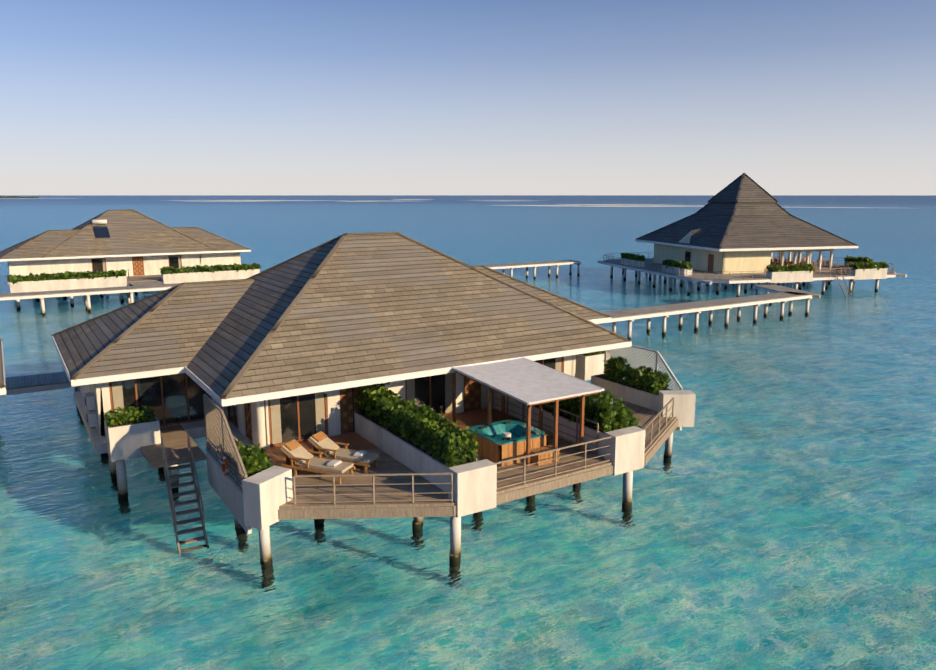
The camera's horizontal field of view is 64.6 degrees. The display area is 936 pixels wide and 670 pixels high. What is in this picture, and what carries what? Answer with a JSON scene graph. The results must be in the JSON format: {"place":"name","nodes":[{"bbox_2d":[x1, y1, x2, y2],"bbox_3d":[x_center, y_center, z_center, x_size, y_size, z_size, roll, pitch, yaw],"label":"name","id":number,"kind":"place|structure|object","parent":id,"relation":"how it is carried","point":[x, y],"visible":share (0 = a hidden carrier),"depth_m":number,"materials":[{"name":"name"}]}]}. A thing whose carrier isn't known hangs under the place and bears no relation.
{"place":"outdoors","nodes":[
{"label":"outdoors","id":0,"kind":"place"},
{"bbox_2d":[0,196,82,198],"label":"island","id":1,"kind":"structure","parent":0,"point":[10,197],"depth_m":2520.40,"materials":[{"name":"beige"}]},
{"bbox_2d":[6,252,240,285],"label":"villa back walls","id":2,"kind":"structure","parent":0,"point":[142,265],"depth_m":92.97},
{"bbox_2d":[0,209,250,261],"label":"roof","id":3,"kind":"structure","parent":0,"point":[132,232],"depth_m":93.69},
{"bbox_2d":[92,219,109,237],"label":"villa solar heater","id":4,"kind":"object","parent":3,"relation":"on","point":[101,231],"visible":1,"depth_m":93.30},
{"bbox_2d":[103,405,155,426],"bbox_3d":[-13.766,3.280,30.221,1.981,0.639,1.426,-7,13,-32],"label":"hedge","id":5,"kind":"object","parent":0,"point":[131,414],"visible":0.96,"depth_m":29.97,"materials":[{"name":"green plant"}]},
{"bbox_2d":[51,232,631,406],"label":"roof","id":6,"kind":"structure","parent":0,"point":[347,310],"depth_m":33.54,"materials":[{"name":"brown wood"}]},
{"bbox_2d":[74,352,609,461],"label":"villa walls","id":7,"kind":"structure","parent":0,"point":[173,399],"depth_m":31.67,"materials":[{"name":"beige paint"}]},
{"bbox_2d":[84,392,95,411],"bbox_3d":[-16.279,2.885,31.907,0.337,0.660,0.840,-7,13,-32],"label":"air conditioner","id":8,"kind":"object","parent":7,"relation":"attached to","point":[90,401],"visible":1,"depth_m":31.59,"materials":[{"name":"white metal"}]},
{"bbox_2d":[86,410,97,428],"bbox_3d":[-16.279,3.621,32.046,0.337,0.660,0.840,-7,13,-32],"label":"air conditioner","id":9,"kind":"object","parent":7,"relation":"attached to","point":[91,417],"visible":0.98,"depth_m":31.72,"materials":[{"name":"white metal"}]},
{"bbox_2d":[0,195,935,669],"bbox_3d":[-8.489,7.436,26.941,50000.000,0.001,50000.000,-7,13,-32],"label":"water surface","id":10,"kind":"object","parent":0,"point":[780,515],"visible":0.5,"depth_m":28.51,"materials":[{"name":"teal liquid"}]},
{"bbox_2d":[35,281,161,300],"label":"support piles","id":11,"kind":"object","parent":10,"relation":"in","point":[38,299],"visible":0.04,"depth_m":89.70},
{"bbox_2d":[128,281,164,285],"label":"villa deck","id":12,"kind":"structure","parent":11,"relation":"on","point":[145,283],"depth_m":86.12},
{"bbox_2d":[9,269,259,309],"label":"villa entrance planters","id":13,"kind":"object","parent":12,"relation":"on","point":[62,284],"visible":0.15,"depth_m":85.57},
{"bbox_2d":[7,269,126,283],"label":"hedge","id":14,"kind":"object","parent":13,"relation":"in","point":[14,278],"visible":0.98,"depth_m":82.82,"materials":[{"name":"green plant"}]},
{"bbox_2d":[160,262,260,274],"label":"hedge","id":15,"kind":"object","parent":13,"relation":"in","point":[196,269],"visible":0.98,"depth_m":90.90,"materials":[{"name":"green plant"}]},
{"bbox_2d":[102,433,672,566],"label":"support piles","id":16,"kind":"object","parent":10,"relation":"in","point":[118,470],"visible":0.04,"depth_m":29.11,"materials":[{"name":"white concrete"}]},
{"bbox_2d":[140,393,677,519],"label":"villa deck","id":17,"kind":"structure","parent":16,"relation":"on","point":[175,440],"depth_m":27.00,"materials":[{"name":"brown wood"}]},
{"bbox_2d":[161,433,207,549],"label":"villa stairs","id":18,"kind":"structure","parent":17,"relation":"attached to","point":[193,473],"depth_m":27.38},
{"bbox_2d":[280,439,354,483],"bbox_3d":[-5.457,4.543,26.809,2.663,1.134,0.871,4,12,22],"label":"lounge chair","id":19,"kind":"object","parent":17,"relation":"on","point":[297,453],"visible":0.9,"depth_m":26.74,"materials":[{"name":"beige fabric"}]},
{"bbox_2d":[326,459,341,466],"bbox_3d":[-4.796,4.584,26.549,0.360,0.090,0.500,4,12,22],"label":"towel","id":20,"kind":"object","parent":19,"relation":"on","point":[333,463],"visible":0.98,"depth_m":26.47,"materials":[{"name":"white fabric"}]},
{"bbox_2d":[307,431,380,473],"bbox_3d":[-4.656,4.361,27.771,2.663,1.134,0.871,4,12,22],"label":"lounge chair","id":21,"kind":"object","parent":17,"relation":"on","point":[329,448],"visible":0.75,"depth_m":27.68,"materials":[{"name":"beige fabric"}]},
{"bbox_2d":[353,450,367,456],"bbox_3d":[-3.995,4.402,27.511,0.360,0.090,0.500,4,12,22],"label":"towel","id":22,"kind":"object","parent":21,"relation":"on","point":[360,453],"visible":1,"depth_m":27.39,"materials":[{"name":"white fabric"}]},
{"bbox_2d":[203,345,682,504],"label":"villa railings","id":23,"kind":"object","parent":17,"relation":"on","point":[219,436],"visible":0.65,"depth_m":26.87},
{"bbox_2d":[221,456,228,475],"bbox_3d":[-8.449,4.555,25.760,0.100,0.698,0.698,-7,13,-32],"label":"life ring","id":24,"kind":"object","parent":23,"relation":"attached to","point":[224,465],"visible":1,"depth_m":25.61,"materials":[{"name":"orange"}]},
{"bbox_2d":[206,374,695,533],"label":"villa planters","id":25,"kind":"object","parent":17,"relation":"on","point":[260,499],"visible":0.77,"depth_m":27.59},
{"bbox_2d":[234,439,272,476],"bbox_3d":[-7.578,4.229,25.700,1.204,0.886,2.438,-7,13,-32],"label":"shrub","id":26,"kind":"object","parent":25,"relation":"in","point":[257,458],"visible":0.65,"depth_m":25.11,"materials":[{"name":"green plant"}]},
{"bbox_2d":[355,383,479,467],"bbox_3d":[-2.188,3.271,28.460,1.430,1.482,7.993,-7,13,-32],"label":"hedge","id":27,"kind":"object","parent":25,"relation":"in","point":[387,409],"visible":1,"depth_m":27.40,"materials":[{"name":"green plant"}]},
{"bbox_2d":[537,390,628,432],"bbox_3d":[3.745,2.537,32.111,1.449,1.546,8.008,-7,13,-32],"label":"hedge","id":28,"kind":"object","parent":25,"relation":"in","point":[605,413],"visible":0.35,"depth_m":29.34,"materials":[{"name":"green plant"}]},
{"bbox_2d":[620,408,641,428],"bbox_3d":[6.232,3.704,30.473,1.599,1.675,1.621,-7,13,-32],"label":"shrub","id":29,"kind":"object","parent":25,"relation":"in","point":[631,421],"visible":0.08,"depth_m":30.10,"materials":[{"name":"green plant"}]},
{"bbox_2d":[602,356,670,393],"bbox_3d":[8.230,1.953,36.482,1.211,1.385,3.850,-7,13,-32],"label":"hedge","id":30,"kind":"object","parent":25,"relation":"in","point":[617,367],"visible":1,"depth_m":36.15,"materials":[{"name":"green plant"}]},
{"bbox_2d":[469,420,547,466],"bbox_3d":[1.541,4.187,29.223,2.340,0.944,2.340,-7,13,-32],"label":"hot tub","id":31,"kind":"object","parent":17,"relation":"on","point":[501,440],"visible":0.83,"depth_m":28.57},
{"bbox_2d":[452,357,603,466],"bbox_3d":[2.195,2.928,30.790,3.750,2.830,5.950,-7,13,-32],"label":"canopy","id":32,"kind":"object","parent":17,"relation":"on","point":[528,383],"visible":0.77,"depth_m":29.71,"materials":[{"name":"white fabric"}]},
{"bbox_2d":[530,445,559,465],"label":"hot tub steps","id":33,"kind":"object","parent":17,"relation":"on","point":[542,457],"visible":0.88,"depth_m":28.11,"materials":[{"name":"brown wood"}]},
{"bbox_2d":[169,199,870,207],"bbox_3d":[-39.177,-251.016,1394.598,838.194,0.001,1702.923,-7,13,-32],"label":"reef foam","id":34,"kind":"object","parent":10,"relation":"on","point":[643,205],"visible":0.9,"depth_m":973.34,"materials":[{"name":"white"}]},
{"bbox_2d":[0,95,935,194],"bbox_3d":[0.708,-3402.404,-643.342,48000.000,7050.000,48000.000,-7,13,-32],"label":"sky","id":35,"kind":"structure","parent":0,"point":[68,146],"depth_m":22191.87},
{"bbox_2d":[582,350,609,355],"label":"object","id":36,"kind":"object","parent":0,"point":[592,353],"visible":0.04,"depth_m":42.71,"materials":[{"name":"green plant"}]},
{"bbox_2d":[653,244,833,273],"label":"restaurant walls","id":37,"kind":"structure","parent":0,"point":[731,262],"depth_m":99.06,"materials":[{"name":"beige paint"}]},
{"bbox_2d":[635,173,857,251],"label":"roof","id":38,"kind":"structure","parent":37,"relation":"on","point":[744,212],"depth_m":100.85,"materials":[{"name":"grey wood"}]},
{"label":"lagoon bed","id":39,"kind":"structure","parent":0,"visible":0},
{"bbox_2d":[0,260,580,314],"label":"jetty","id":40,"kind":"object","parent":39,"relation":"on","point":[86,293],"visible":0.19,"depth_m":81.52,"materials":[{"name":"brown wood"}]},
{"bbox_2d":[0,285,820,416],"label":"jetty","id":41,"kind":"object","parent":39,"relation":"on","point":[60,380],"visible":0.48,"depth_m":67.75,"materials":[{"name":"brown wood"}]},
{"bbox_2d":[598,252,906,296],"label":"restaurant deck","id":42,"kind":"structure","parent":39,"relation":"on","point":[649,266],"depth_m":94.85,"materials":[{"name":"white wood"}]},
{"bbox_2d":[620,253,645,261],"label":"hedge","id":43,"kind":"object","parent":42,"relation":"on","point":[632,256],"visible":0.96,"depth_m":107.50,"materials":[{"name":"green plant"}]},
{"bbox_2d":[662,259,692,268],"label":"hedge","id":44,"kind":"object","parent":42,"relation":"on","point":[680,264],"visible":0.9,"depth_m":96.14,"materials":[{"name":"green plant"}]},
{"bbox_2d":[766,262,813,272],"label":"hedge","id":45,"kind":"object","parent":42,"relation":"on","point":[792,268],"visible":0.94,"depth_m":91.38,"materials":[{"name":"green plant"}]},
{"bbox_2d":[817,259,832,265],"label":"chair","id":46,"kind":"object","parent":42,"relation":"on","point":[827,261],"visible":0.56,"depth_m":107.50,"materials":[{"name":"brown wood"}]},
{"bbox_2d":[831,265,848,273],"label":"chairs","id":47,"kind":"object","parent":42,"relation":"on","point":[843,270],"visible":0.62,"depth_m":97.13,"materials":[{"name":"brown wood"}]},
{"bbox_2d":[844,255,872,262],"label":"hedge","id":48,"kind":"object","parent":42,"relation":"on","point":[858,259],"visible":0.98,"depth_m":103.16,"materials":[{"name":"green plant"}]},
{"bbox_2d":[849,261,888,269],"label":"hedge","id":49,"kind":"object","parent":42,"relation":"on","point":[864,266],"visible":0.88,"depth_m":94.70,"materials":[{"name":"green plant"}]},
{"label":"villa piles","id":50,"kind":"object","parent":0,"visible":0},
{"bbox_2d":[0,339,5,394],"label":"villa roof","id":51,"kind":"structure","parent":50,"relation":"on","point":[2,382],"depth_m":30.38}
]}

